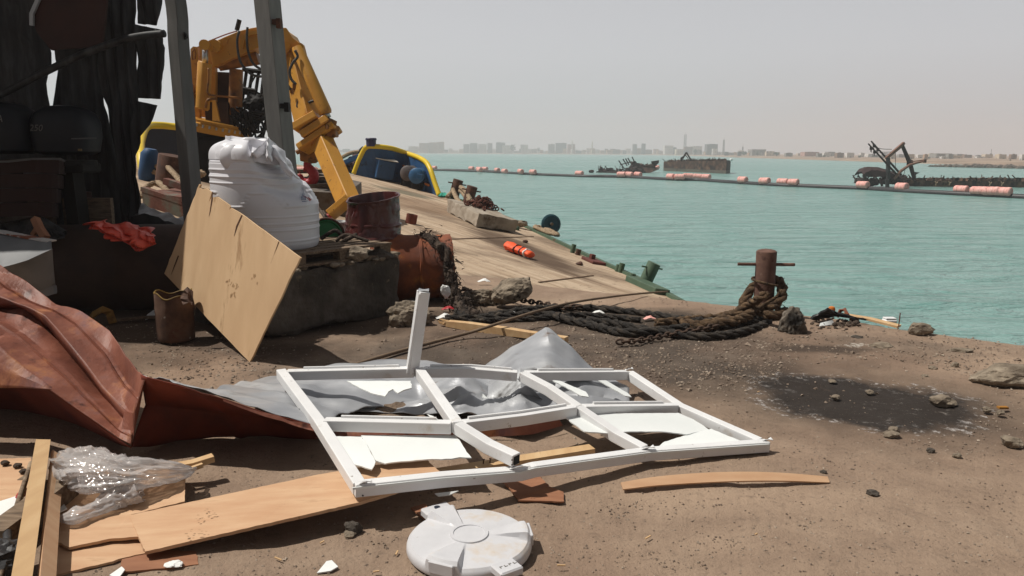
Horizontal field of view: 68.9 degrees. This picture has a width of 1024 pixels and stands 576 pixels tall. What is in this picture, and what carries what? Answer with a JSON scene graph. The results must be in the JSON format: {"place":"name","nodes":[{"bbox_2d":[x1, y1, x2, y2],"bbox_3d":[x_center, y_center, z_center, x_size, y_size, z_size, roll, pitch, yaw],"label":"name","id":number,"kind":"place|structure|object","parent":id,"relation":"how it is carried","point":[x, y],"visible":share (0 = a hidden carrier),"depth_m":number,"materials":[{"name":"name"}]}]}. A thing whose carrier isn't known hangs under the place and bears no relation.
{"place":"outdoors","nodes":[
{"label":"outdoors","id":0,"kind":"place"},
{"bbox_2d":[29,0,107,50],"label":"hanging panel","id":1,"kind":"object","parent":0,"point":[67,24],"visible":0.93,"depth_m":7.40,"materials":[{"name":"metal"}]},
{"bbox_2d":[0,30,166,98],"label":"crossing bar","id":2,"kind":"object","parent":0,"point":[54,67],"visible":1,"depth_m":7.29,"materials":[{"name":"metal"}]},
{"bbox_2d":[0,275,1023,575],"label":"quay ground","id":3,"kind":"structure","parent":0,"point":[774,405],"depth_m":3.92,"materials":[{"name":"gravel"}]},
{"bbox_2d":[0,496,15,514],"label":"white card","id":4,"kind":"object","parent":3,"relation":"on","point":[6,504],"visible":0.13,"depth_m":3.31,"materials":[{"name":"paper"}]},
{"bbox_2d":[0,538,17,575],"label":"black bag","id":5,"kind":"object","parent":3,"relation":"on","point":[8,546],"visible":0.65,"depth_m":2.77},
{"bbox_2d":[0,458,30,500],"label":"plywood offcut","id":6,"kind":"object","parent":3,"relation":"on","point":[10,483],"visible":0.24,"depth_m":3.62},
{"bbox_2d":[0,230,56,296],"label":"bent grey sheet","id":7,"kind":"object","parent":3,"relation":"on","point":[28,258],"visible":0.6,"depth_m":6.24,"materials":[{"name":"metal"}]},
{"bbox_2d":[30,216,50,237],"bbox_3d":[-4.243,-0.538,6.718,0.219,0.217,0.096,6,12,28],"label":"wood splinter","id":8,"kind":"object","parent":7,"relation":"on","point":[39,229],"visible":0.92,"depth_m":6.70,"materials":[{"name":"brown wood"}]},
{"bbox_2d":[0,102,56,224],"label":"outboard motor","id":9,"kind":"object","parent":3,"relation":"on","point":[15,138],"visible":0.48,"depth_m":7.13,"materials":[{"name":"black metal"}]},
{"bbox_2d":[0,158,65,217],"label":"wooden crate","id":10,"kind":"object","parent":3,"relation":"on","point":[20,191],"visible":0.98,"depth_m":6.85,"materials":[{"name":"red wood"}]},
{"bbox_2d":[0,216,66,239],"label":"dark sheet scrap","id":11,"kind":"object","parent":10,"relation":"on","point":[21,224],"visible":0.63,"depth_m":7.01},
{"bbox_2d":[0,474,78,539],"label":"propping block","id":12,"kind":"object","parent":3,"relation":"on","point":[11,518],"depth_m":3.13,"materials":[{"name":"brown wood"}]},
{"bbox_2d":[0,467,30,575],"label":"stick","id":13,"kind":"object","parent":12,"relation":"on","point":[23,485],"visible":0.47,"depth_m":3.30,"materials":[{"name":"brown wood"}]},
{"bbox_2d":[11,439,50,575],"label":"plank","id":14,"kind":"object","parent":12,"relation":"on","point":[24,559],"visible":1,"depth_m":2.95,"materials":[{"name":"brown wood"}]},
{"bbox_2d":[38,450,60,575],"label":"thin board","id":15,"kind":"object","parent":12,"relation":"on","point":[48,551],"visible":0.81,"depth_m":2.94,"materials":[{"name":"brown wood"}]},
{"bbox_2d":[29,105,114,224],"bbox_3d":[-4.352,-0.828,7.669,0.726,2.020,0.825,0,10,0],"label":"outboard motor","id":16,"kind":"object","parent":3,"relation":"on","point":[64,130],"visible":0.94,"depth_m":7.29,"materials":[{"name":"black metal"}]},
{"bbox_2d":[52,48,120,224],"bbox_3d":[-4.681,-1.956,8.000,0.884,2.785,0.148,0,10,-3],"label":"roofing sheet","id":17,"kind":"object","parent":3,"relation":"on","point":[77,83],"visible":0.38,"depth_m":8.02,"materials":[{"name":"metal"}]},
{"bbox_2d":[0,0,51,202],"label":"roofing sheet","id":18,"kind":"object","parent":17,"relation":"attached to","point":[25,50],"visible":0.37,"depth_m":7.85,"materials":[{"name":"metal"}]},
{"bbox_2d":[56,539,144,575],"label":"plywood offcut","id":19,"kind":"object","parent":3,"relation":"on","point":[88,557],"visible":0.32,"depth_m":2.96,"materials":[{"name":"wood"}]},
{"bbox_2d":[89,306,116,323],"bbox_3d":[-3.793,0.255,6.851,0.294,0.188,0.099,0,10,0],"label":"bent bracket","id":20,"kind":"object","parent":3,"relation":"on","point":[109,314],"visible":0.79,"depth_m":6.86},
{"bbox_2d":[47,224,183,310],"bbox_3d":[-3.726,-0.210,7.531,2.156,0.870,0.869,-1,10,-6],"label":"concrete block","id":21,"kind":"object","parent":3,"relation":"on","point":[94,269],"visible":0.38,"depth_m":7.14,"materials":[{"name":"concrete"}]},
{"bbox_2d":[82,219,155,250],"bbox_3d":[-3.659,-0.493,6.967,0.746,0.267,0.426,0,10,0],"label":"red cloth","id":22,"kind":"object","parent":21,"relation":"on","point":[136,237],"visible":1,"depth_m":6.88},
{"bbox_2d":[126,203,183,223],"bbox_3d":[-3.923,-0.611,8.275,0.635,0.608,0.944,-4,11,-23],"label":"black tarp","id":23,"kind":"object","parent":21,"relation":"on","point":[145,214],"visible":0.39,"depth_m":8.06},
{"bbox_2d":[97,0,137,222],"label":"roofing sheet","id":24,"kind":"object","parent":23,"relation":"on","point":[117,71],"visible":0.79,"depth_m":7.87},
{"bbox_2d":[133,24,164,98],"bbox_3d":[-3.789,-2.361,7.811,0.317,0.751,0.113,0,10,0],"label":"roofing sheet","id":25,"kind":"object","parent":24,"relation":"attached to","point":[151,59],"visible":0.9,"depth_m":7.82,"materials":[{"name":"metal"}]},
{"bbox_2d":[137,0,161,25],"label":"roofing sheet","id":26,"kind":"object","parent":24,"relation":"attached to","point":[149,11],"visible":1,"depth_m":7.75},
{"bbox_2d":[128,100,156,221],"bbox_3d":[-3.971,-1.275,7.977,0.442,1.421,0.130,0,10,0],"label":"roofing sheet","id":27,"kind":"object","parent":23,"relation":"on","point":[142,117],"visible":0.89,"depth_m":7.90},
{"bbox_2d":[58,479,185,549],"bbox_3d":[-1.801,0.938,3.437,0.571,0.052,0.970,-6,12,-31],"label":"plywood offcut","id":28,"kind":"object","parent":3,"relation":"on","point":[115,525],"visible":0.4,"depth_m":3.18,"materials":[{"name":"wood"}]},
{"bbox_2d":[48,445,196,524],"bbox_3d":[-1.833,0.846,3.350,0.688,0.200,0.518,0,10,0],"label":"plastic bag","id":29,"kind":"object","parent":28,"relation":"on","point":[116,481],"visible":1,"depth_m":3.31,"materials":[{"name":"white"}]},
{"bbox_2d":[180,453,214,472],"bbox_3d":[-1.546,0.856,3.608,0.209,0.050,0.110,-4,11,-25],"label":"broken stake","id":30,"kind":"object","parent":28,"relation":"on","point":[200,462],"visible":0.56,"depth_m":3.63,"materials":[{"name":"brown wood"}]},
{"bbox_2d":[116,315,154,321],"bbox_3d":[-3.550,0.286,7.021,0.420,0.030,0.067,-5,12,-27],"label":"lath","id":31,"kind":"object","parent":3,"relation":"on","point":[135,318],"visible":0.68,"depth_m":7.00,"materials":[{"name":"brown wood"}]},
{"bbox_2d":[0,265,317,447],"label":"rusty roof sheet","id":32,"kind":"object","parent":3,"relation":"on","point":[71,365],"visible":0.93,"depth_m":4.14,"materials":[{"name":"metal"}]},
{"bbox_2d":[120,550,197,572],"bbox_3d":[-1.389,1.072,2.945,0.310,0.008,0.153,-2,11,-13],"label":"plywood offcut","id":33,"kind":"object","parent":3,"relation":"on","point":[155,561],"visible":0.9,"depth_m":2.93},
{"bbox_2d":[164,560,182,567],"bbox_3d":[-1.311,1.068,2.894,0.072,0.018,0.048,-2,11,-12],"label":"tissue","id":34,"kind":"object","parent":33,"relation":"on","point":[175,563],"visible":1,"depth_m":2.88,"materials":[{"name":"white paper"}]},
{"bbox_2d":[153,287,195,342],"bbox_3d":[-2.773,0.205,6.306,0.547,0.496,0.293,6,12,27],"label":"rusted bucket","id":35,"kind":"object","parent":3,"relation":"on","point":[174,318],"visible":1,"depth_m":6.25,"materials":[{"name":"metal"}]},
{"bbox_2d":[165,0,200,221],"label":"steel post","id":36,"kind":"object","parent":3,"relation":"on","point":[182,83],"visible":0.61,"depth_m":7.10,"materials":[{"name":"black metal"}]},
{"bbox_2d":[164,184,301,361],"bbox_3d":[-2.375,-0.173,6.150,0.197,1.306,2.413,-9,14,-41],"label":"plywood sheet","id":37,"kind":"object","parent":3,"relation":"on","point":[234,269],"visible":0.99,"depth_m":6.03,"materials":[{"name":"brown"}]},
{"bbox_2d":[254,0,297,175],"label":"steel post","id":38,"kind":"object","parent":3,"relation":"on","point":[272,53],"visible":0.56,"depth_m":8.24,"materials":[{"name":"metal"}]},
{"bbox_2d":[129,460,438,554],"bbox_3d":[-0.959,0.943,3.277,1.331,0.084,0.384,-4,11,-21],"label":"plywood strip","id":39,"kind":"object","parent":3,"relation":"on","point":[179,525],"visible":0.88,"depth_m":3.21,"materials":[{"name":"brown"}]},
{"bbox_2d":[194,248,400,336],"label":"concrete block","id":40,"kind":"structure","parent":3,"relation":"on","point":[334,292],"depth_m":6.88,"materials":[{"name":"concrete"}]},
{"bbox_2d":[319,217,344,236],"bbox_3d":[-1.972,-0.546,7.891,0.376,0.422,0.432,-3,11,-20],"label":"green drum","id":41,"kind":"object","parent":40,"relation":"on","point":[327,224],"visible":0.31,"depth_m":7.77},
{"bbox_2d":[292,237,391,267],"bbox_3d":[-1.899,-0.364,7.204,0.950,0.126,1.125,9,13,38],"label":"pallet","id":42,"kind":"object","parent":40,"relation":"on","point":[327,246],"visible":0.44,"depth_m":7.00,"materials":[{"name":"brown wood"}]},
{"bbox_2d":[208,136,319,249],"bbox_3d":[-2.288,-0.889,6.907,0.965,1.011,0.986,0,10,0],"label":"bag","id":43,"kind":"object","parent":42,"relation":"on","point":[259,182],"visible":0.88,"depth_m":6.53,"materials":[{"name":"white plastic"}]},
{"bbox_2d":[319,207,368,241],"bbox_3d":[-3.046,-1.291,11.331,0.449,0.282,8.802,-3,11,-19],"label":"old cable","id":44,"kind":"object","parent":42,"relation":"on","point":[345,237],"visible":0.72,"depth_m":7.38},
{"bbox_2d":[345,246,368,261],"bbox_3d":[-1.466,-0.317,6.990,0.238,0.162,0.191,0,10,0],"label":"concrete chunk","id":45,"kind":"object","parent":40,"relation":"on","point":[356,253],"visible":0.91,"depth_m":6.93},
{"bbox_2d":[368,248,393,258],"bbox_3d":[-1.313,-0.324,7.273,0.328,0.132,0.177,0,10,0],"label":"concrete chunk","id":46,"kind":"object","parent":40,"relation":"on","point":[382,253],"visible":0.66,"depth_m":7.21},
{"bbox_2d":[317,560,337,573],"bbox_3d":[-0.709,1.086,2.900,0.059,0.011,0.088,3,11,14],"label":"panel shard","id":47,"kind":"object","parent":3,"relation":"on","point":[329,566],"visible":1,"depth_m":2.90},
{"bbox_2d":[344,521,362,535],"bbox_3d":[-0.676,1.031,3.176,0.081,0.079,0.071,0,10,0],"label":"stone","id":48,"kind":"object","parent":3,"relation":"on","point":[355,527],"visible":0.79,"depth_m":3.15,"materials":[{"name":"stone"}]},
{"bbox_2d":[300,402,442,422],"bbox_3d":[-0.833,0.746,4.618,0.920,0.090,0.420,0,10,0],"label":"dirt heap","id":49,"kind":"object","parent":3,"relation":"on","point":[389,409],"visible":0.23,"depth_m":4.51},
{"bbox_2d":[154,327,628,438],"bbox_3d":[-0.706,0.527,4.785,2.864,0.426,1.624,-4,11,-22],"label":"galvanised sheet","id":50,"kind":"object","parent":3,"relation":"on","point":[546,347],"visible":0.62,"depth_m":4.56,"materials":[{"name":"metal"}]},
{"bbox_2d":[388,314,404,327],"bbox_3d":[-1.055,0.297,6.909,0.175,0.136,0.177,2,11,11],"label":"rubble lump","id":51,"kind":"object","parent":3,"relation":"on","point":[395,320],"visible":0.73,"depth_m":6.83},
{"bbox_2d":[385,300,431,326],"bbox_3d":[-0.963,0.265,6.959,0.408,0.302,0.263,-3,11,-18],"label":"rubble lump","id":52,"kind":"object","parent":3,"relation":"on","point":[404,310],"visible":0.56,"depth_m":6.88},
{"bbox_2d":[370,234,454,300],"bbox_3d":[-1.088,-0.225,8.108,0.877,0.725,0.725,-2,11,-11],"label":"rusty pipe section","id":53,"kind":"object","parent":3,"relation":"on","point":[420,266],"visible":0.46,"depth_m":7.82,"materials":[{"name":"metal"}]},
{"bbox_2d":[344,191,401,240],"bbox_3d":[-1.489,-0.776,8.004,0.614,0.495,0.593,0,10,0],"label":"oil drum","id":54,"kind":"object","parent":53,"relation":"on","point":[372,216],"visible":0.89,"depth_m":7.81,"materials":[{"name":"metal"}]},
{"bbox_2d":[414,225,488,318],"bbox_3d":[-0.617,-0.125,7.712,0.497,1.007,1.620,-7,12,-34],"label":"fibre rope","id":55,"kind":"object","parent":53,"relation":"on","point":[451,276],"visible":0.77,"depth_m":7.79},
{"bbox_2d":[440,285,450,298],"bbox_3d":[-0.680,0.035,7.634,0.108,0.150,0.076,0,10,0],"label":"white scrap","id":56,"kind":"object","parent":55,"relation":"in","point":[445,291],"visible":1,"depth_m":7.60,"materials":[{"name":"plastic"}]},
{"bbox_2d":[411,503,426,519],"bbox_3d":[-0.394,1.004,3.352,0.074,0.008,0.126,-7,13,-34],"label":"brown offcut","id":57,"kind":"object","parent":3,"relation":"on","point":[416,509],"visible":0.61,"depth_m":3.37,"materials":[{"name":"brown wood"}]},
{"bbox_2d":[406,502,532,575],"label":"tank lid","id":58,"kind":"object","parent":3,"relation":"on","point":[445,539],"visible":1,"depth_m":2.98,"materials":[{"name":"plastic"}]},
{"bbox_2d":[463,289,497,305],"bbox_3d":[-0.334,0.097,8.002,0.397,0.196,0.287,7,12,32],"label":"rubble lump","id":59,"kind":"object","parent":3,"relation":"on","point":[481,296],"visible":0.69,"depth_m":7.91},
{"bbox_2d":[438,319,567,342],"bbox_3d":[-0.108,0.377,6.597,1.327,0.071,0.090,6,12,30],"label":"split timber","id":60,"kind":"object","parent":3,"relation":"on","point":[497,329],"visible":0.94,"depth_m":6.60,"materials":[{"name":"brown wood"}]},
{"bbox_2d":[356,291,667,362],"bbox_3d":[0.288,0.258,7.076,0.214,0.171,4.458,10,14,42],"label":"bent rod","id":61,"kind":"object","parent":3,"relation":"on","point":[381,356],"visible":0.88,"depth_m":6.48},
{"bbox_2d":[491,277,532,304],"bbox_3d":[-0.001,0.038,7.816,0.432,0.310,0.374,0,10,0],"label":"rubble boulder","id":62,"kind":"object","parent":3,"relation":"on","point":[510,291],"visible":1,"depth_m":7.68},
{"bbox_2d":[436,444,594,470],"bbox_3d":[0.018,0.871,3.799,0.879,0.053,0.070,-4,11,-22],"label":"batten","id":63,"kind":"object","parent":3,"relation":"on","point":[586,449],"visible":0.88,"depth_m":3.83,"materials":[{"name":"brown wood"}]},
{"bbox_2d":[461,288,582,309],"bbox_3d":[0.023,0.108,8.060,1.695,0.078,0.187,9,13,39],"label":"anchor chain","id":64,"kind":"object","parent":3,"relation":"on","point":[548,303],"visible":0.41,"depth_m":7.77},
{"bbox_2d":[276,288,772,497],"bbox_3d":[0.003,0.444,4.234,2.438,0.794,1.570,-4,11,-22],"label":"window frame","id":65,"kind":"object","parent":3,"relation":"on","point":[615,422],"visible":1,"depth_m":3.96,"materials":[{"name":"white paint"}]},
{"bbox_2d":[504,477,563,502],"bbox_3d":[0.099,0.960,3.562,0.292,0.026,0.233,0,10,0],"label":"brown offcut","id":66,"kind":"object","parent":3,"relation":"on","point":[538,489],"visible":0.81,"depth_m":3.53,"materials":[{"name":"brown wood"}]},
{"bbox_2d":[468,311,643,322],"bbox_3d":[0.404,0.284,7.209,1.703,0.086,0.337,-1,10,-6],"label":"mooring hawser","id":67,"kind":"object","parent":3,"relation":"on","point":[585,314],"visible":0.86,"depth_m":7.19,"materials":[{"name":"black fabric"}]},
{"bbox_2d":[445,304,713,320],"bbox_3d":[1.012,0.249,7.373,3.341,0.117,0.707,0,10,0],"label":"mooring hawser","id":68,"kind":"object","parent":3,"relation":"on","point":[604,309],"visible":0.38,"depth_m":7.44,"materials":[{"name":"black fabric"}]},
{"bbox_2d":[453,308,762,337],"bbox_3d":[0.884,0.319,6.943,3.011,0.129,0.807,2,10,6],"label":"mooring hawser","id":69,"kind":"object","parent":3,"relation":"on","point":[606,329],"visible":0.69,"depth_m":6.88,"materials":[{"name":"black fabric"}]},
{"bbox_2d":[615,324,718,344],"bbox_3d":[1.345,0.393,6.471,1.026,0.121,0.133,-3,11,-20],"label":"anchor chain","id":70,"kind":"object","parent":3,"relation":"on","point":[665,335],"visible":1,"depth_m":6.46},
{"bbox_2d":[586,316,771,340],"bbox_3d":[1.578,0.357,6.783,1.801,0.115,0.724,0,10,0],"label":"mooring hawser","id":71,"kind":"object","parent":3,"relation":"on","point":[722,335],"visible":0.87,"depth_m":6.63,"materials":[{"name":"black fabric"}]},
{"bbox_2d":[654,291,772,326],"bbox_3d":[1.853,0.170,7.061,1.118,0.392,0.490,0,10,0],"label":"mooring hawser","id":72,"kind":"object","parent":3,"relation":"on","point":[755,300],"visible":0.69,"depth_m":7.03,"materials":[{"name":"brown fabric"}]},
{"bbox_2d":[621,472,829,489],"bbox_3d":[1.045,0.935,3.643,1.042,0.062,0.053,-1,10,-5],"label":"curved strip","id":73,"kind":"object","parent":3,"relation":"on","point":[699,478],"visible":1,"depth_m":3.63,"materials":[{"name":"brown wood"}]},
{"bbox_2d":[679,304,787,332],"bbox_3d":[2.199,0.267,7.141,1.423,0.171,0.435,-6,12,-30],"label":"bollard rope","id":74,"kind":"object","parent":3,"relation":"on","point":[775,314],"visible":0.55,"depth_m":7.12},
{"bbox_2d":[737,249,794,302],"bbox_3d":[2.514,-0.005,7.431,0.552,0.775,0.196,0,10,0],"label":"mooring bollard","id":75,"kind":"object","parent":3,"relation":"on","point":[765,264],"visible":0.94,"depth_m":7.33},
{"bbox_2d":[690,275,788,328],"bbox_3d":[2.235,0.120,7.123,0.536,0.451,1.396,9,13,39],"label":"bollard rope","id":76,"kind":"object","parent":75,"relation":"attached to","point":[776,303],"visible":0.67,"depth_m":7.26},
{"bbox_2d":[738,276,780,322],"bbox_3d":[2.398,0.108,7.179,0.295,0.330,0.880,5,11,25],"label":"thin rope","id":77,"kind":"object","parent":76,"relation":"attached to","point":[777,284],"visible":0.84,"depth_m":7.29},
{"bbox_2d":[777,306,806,334],"bbox_3d":[2.532,0.342,6.760,0.242,0.372,0.220,0,10,0],"label":"sooty rock","id":78,"kind":"object","parent":3,"relation":"on","point":[791,320],"visible":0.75,"depth_m":6.67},
{"bbox_2d":[805,306,866,329],"bbox_3d":[3.092,0.269,7.122,0.796,0.176,0.424,-9,14,-41],"label":"edge debris","id":79,"kind":"object","parent":3,"relation":"on","point":[828,313],"visible":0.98,"depth_m":7.15,"materials":[{"name":"black"}]},
{"bbox_2d":[850,314,900,327],"bbox_3d":[3.496,0.312,7.274,0.532,0.060,0.139,9,13,38],"label":"edge plank","id":80,"kind":"object","parent":3,"relation":"on","point":[884,322],"visible":0.73,"depth_m":7.21,"materials":[{"name":"brown wood"}]},
{"bbox_2d":[869,341,893,348],"bbox_3d":[3.103,0.491,6.263,0.209,0.079,0.151,0,10,0],"label":"stone","id":81,"kind":"object","parent":3,"relation":"on","point":[882,345],"visible":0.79,"depth_m":6.23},
{"bbox_2d":[882,430,899,437],"bbox_3d":[2.191,0.846,4.311,0.102,0.040,0.071,0,10,0],"label":"stone","id":82,"kind":"object","parent":3,"relation":"on","point":[890,434],"visible":1,"depth_m":4.29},
{"bbox_2d":[908,322,934,334],"bbox_3d":[3.762,0.378,6.860,0.235,0.124,0.135,0,10,0],"label":"stone","id":83,"kind":"object","parent":3,"relation":"on","point":[920,328],"visible":0.99,"depth_m":6.82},
{"bbox_2d":[929,394,956,407],"bbox_3d":[2.810,0.742,4.873,0.180,0.092,0.135,0,10,0],"label":"stone","id":84,"kind":"object","parent":3,"relation":"on","point":[942,400],"visible":0.99,"depth_m":4.83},
{"bbox_2d":[968,363,1023,387],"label":"stone slab","id":85,"kind":"object","parent":3,"relation":"on","point":[1003,375],"depth_m":5.24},
{"bbox_2d":[1000,434,1023,448],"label":"stone","id":86,"kind":"object","parent":3,"relation":"on","point":[1012,442],"visible":1,"depth_m":4.16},
{"bbox_2d":[46,0,1023,155],"label":"sky","id":87,"kind":"structure","parent":0,"point":[782,76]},
{"bbox_2d":[295,153,1023,344],"bbox_3d":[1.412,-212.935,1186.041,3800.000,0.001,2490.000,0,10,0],"label":"sea water","id":88,"kind":"structure","parent":0,"point":[950,265],"depth_m":33.55,"materials":[{"name":"liquid"}]},
{"bbox_2d":[136,122,684,300],"bbox_3d":[-3.724,-1.201,17.973,9.908,5.462,16.674,-4,11,-24],"label":"workboat","id":89,"kind":"object","parent":88,"relation":"on","point":[409,177],"visible":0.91,"depth_m":15.70,"materials":[{"name":"brown wood"}]},
{"bbox_2d":[140,165,179,198],"bbox_3d":[-5.998,-1.787,12.627,0.780,0.592,2.230,-6,12,-33],"label":"mooring rope","id":90,"kind":"object","parent":89,"relation":"hanging from","point":[172,172],"visible":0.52,"depth_m":12.80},
{"bbox_2d":[190,19,358,219],"bbox_3d":[-4.777,-3.541,15.386,5.098,3.988,1.961,6,12,30],"label":"deck crane","id":91,"kind":"object","parent":89,"relation":"on","point":[217,95],"visible":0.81,"depth_m":15.32,"materials":[{"name":"yellow metal"}]},
{"bbox_2d":[230,68,266,137],"bbox_3d":[-5.690,-3.996,16.364,0.930,1.752,1.280,0,10,0],"label":"control cage","id":92,"kind":"object","parent":91,"relation":"attached to","point":[251,116],"visible":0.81,"depth_m":16.20,"materials":[{"name":"black metal"}]},
{"bbox_2d":[341,146,362,173],"bbox_3d":[-5.661,-4.529,26.585,0.860,1.027,1.384,-6,12,-32],"label":"deck wreckage","id":93,"kind":"object","parent":89,"relation":"on","point":[350,161],"visible":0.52,"depth_m":26.49,"materials":[{"name":"metal"}]},
{"bbox_2d":[405,213,417,224],"bbox_3d":[-2.171,-1.492,16.129,0.274,0.244,0.241,0,10,0],"label":"rusty can","id":94,"kind":"object","parent":89,"relation":"on","point":[411,218],"visible":1,"depth_m":16.04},
{"bbox_2d":[445,185,471,200],"bbox_3d":[-1.618,-2.845,23.320,0.666,0.665,3.472,-2,11,-14],"label":"bitt rope","id":95,"kind":"object","parent":89,"relation":"on","point":[460,190],"visible":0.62,"depth_m":23.87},
{"bbox_2d":[447,199,518,232],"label":"concrete slab","id":96,"kind":"structure","parent":89,"relation":"on","point":[487,218],"depth_m":18.34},
{"bbox_2d":[463,195,504,210],"bbox_3d":[-0.851,-2.213,19.534,1.097,0.437,1.111,7,12,32],"label":"chain heap","id":97,"kind":"object","parent":96,"relation":"on","point":[483,203],"visible":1,"depth_m":19.39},
{"bbox_2d":[504,241,534,257],"bbox_3d":[0.154,-0.760,14.895,0.304,0.294,0.741,-9,14,-40],"label":"orange float","id":98,"kind":"object","parent":89,"relation":"on","point":[520,250],"visible":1,"depth_m":14.82,"materials":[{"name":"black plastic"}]},
{"bbox_2d":[533,224,559,236],"bbox_3d":[0.899,-1.506,19.581,0.454,0.240,1.212,-4,11,-23],"label":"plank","id":99,"kind":"object","parent":89,"relation":"on","point":[548,231],"visible":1,"depth_m":19.40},
{"bbox_2d":[541,214,560,231],"bbox_3d":[1.051,-1.711,20.036,0.540,0.542,0.198,-2,11,-14],"label":"rope reel","id":100,"kind":"object","parent":89,"relation":"on","point":[552,221],"visible":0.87,"depth_m":20.02,"materials":[{"name":"fabric"}]},
{"bbox_2d":[581,254,605,265],"bbox_3d":[1.782,-0.619,16.237,0.361,0.232,0.507,-4,11,-24],"label":"rusty cleat","id":101,"kind":"object","parent":89,"relation":"on","point":[591,258],"visible":1,"depth_m":16.16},
{"bbox_2d":[589,157,659,172],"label":"tangled wreck","id":102,"kind":"object","parent":88,"relation":"on","point":[635,166],"visible":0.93,"depth_m":127.08,"materials":[{"name":"metal"}]},
{"bbox_2d":[663,152,732,173],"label":"sunken barge","id":103,"kind":"object","parent":88,"relation":"in","point":[712,165],"visible":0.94,"depth_m":132.42,"materials":[{"name":"metal"}]},
{"bbox_2d":[433,169,1023,198],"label":"dredge pipe","id":104,"kind":"object","parent":88,"relation":"on","point":[957,193],"visible":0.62,"depth_m":78.23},
{"bbox_2d":[969,186,985,193],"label":"pipe float","id":105,"kind":"object","parent":104,"relation":"on","point":[975,190],"visible":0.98,"depth_m":61.90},
{"bbox_2d":[982,187,998,194],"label":"pipe float","id":106,"kind":"object","parent":104,"relation":"on","point":[989,190],"visible":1,"depth_m":60.95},
{"bbox_2d":[997,187,1012,195],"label":"pipe float","id":107,"kind":"object","parent":104,"relation":"on","point":[1005,191],"visible":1,"depth_m":60.08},
{"bbox_2d":[852,141,1023,187],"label":"derrick wreck","id":108,"kind":"object","parent":88,"relation":"on","point":[892,176],"visible":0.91,"depth_m":77.45,"materials":[{"name":"metal"}]},
{"bbox_2d":[928,163,1023,168],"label":"breakwater","id":109,"kind":"object","parent":88,"relation":"in","point":[1011,166],"visible":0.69,"depth_m":198.52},
{"bbox_2d":[295,152,1023,165],"bbox_3d":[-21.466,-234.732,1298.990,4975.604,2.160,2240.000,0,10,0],"label":"shore","id":110,"kind":"structure","parent":0,"point":[973,160],"depth_m":395.64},
{"bbox_2d":[419,143,428,152],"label":"building","id":111,"kind":"structure","parent":110,"relation":"on","point":[423,147],"depth_m":1214.93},
{"bbox_2d":[555,143,566,153],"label":"building","id":112,"kind":"structure","parent":110,"relation":"on","point":[559,147],"depth_m":1266.84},
{"bbox_2d":[704,144,717,154],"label":"building","id":113,"kind":"structure","parent":110,"relation":"on","point":[708,149],"depth_m":899.27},
{"bbox_2d":[748,149,765,155],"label":"building","id":114,"kind":"structure","parent":110,"relation":"on","point":[753,152],"depth_m":697.26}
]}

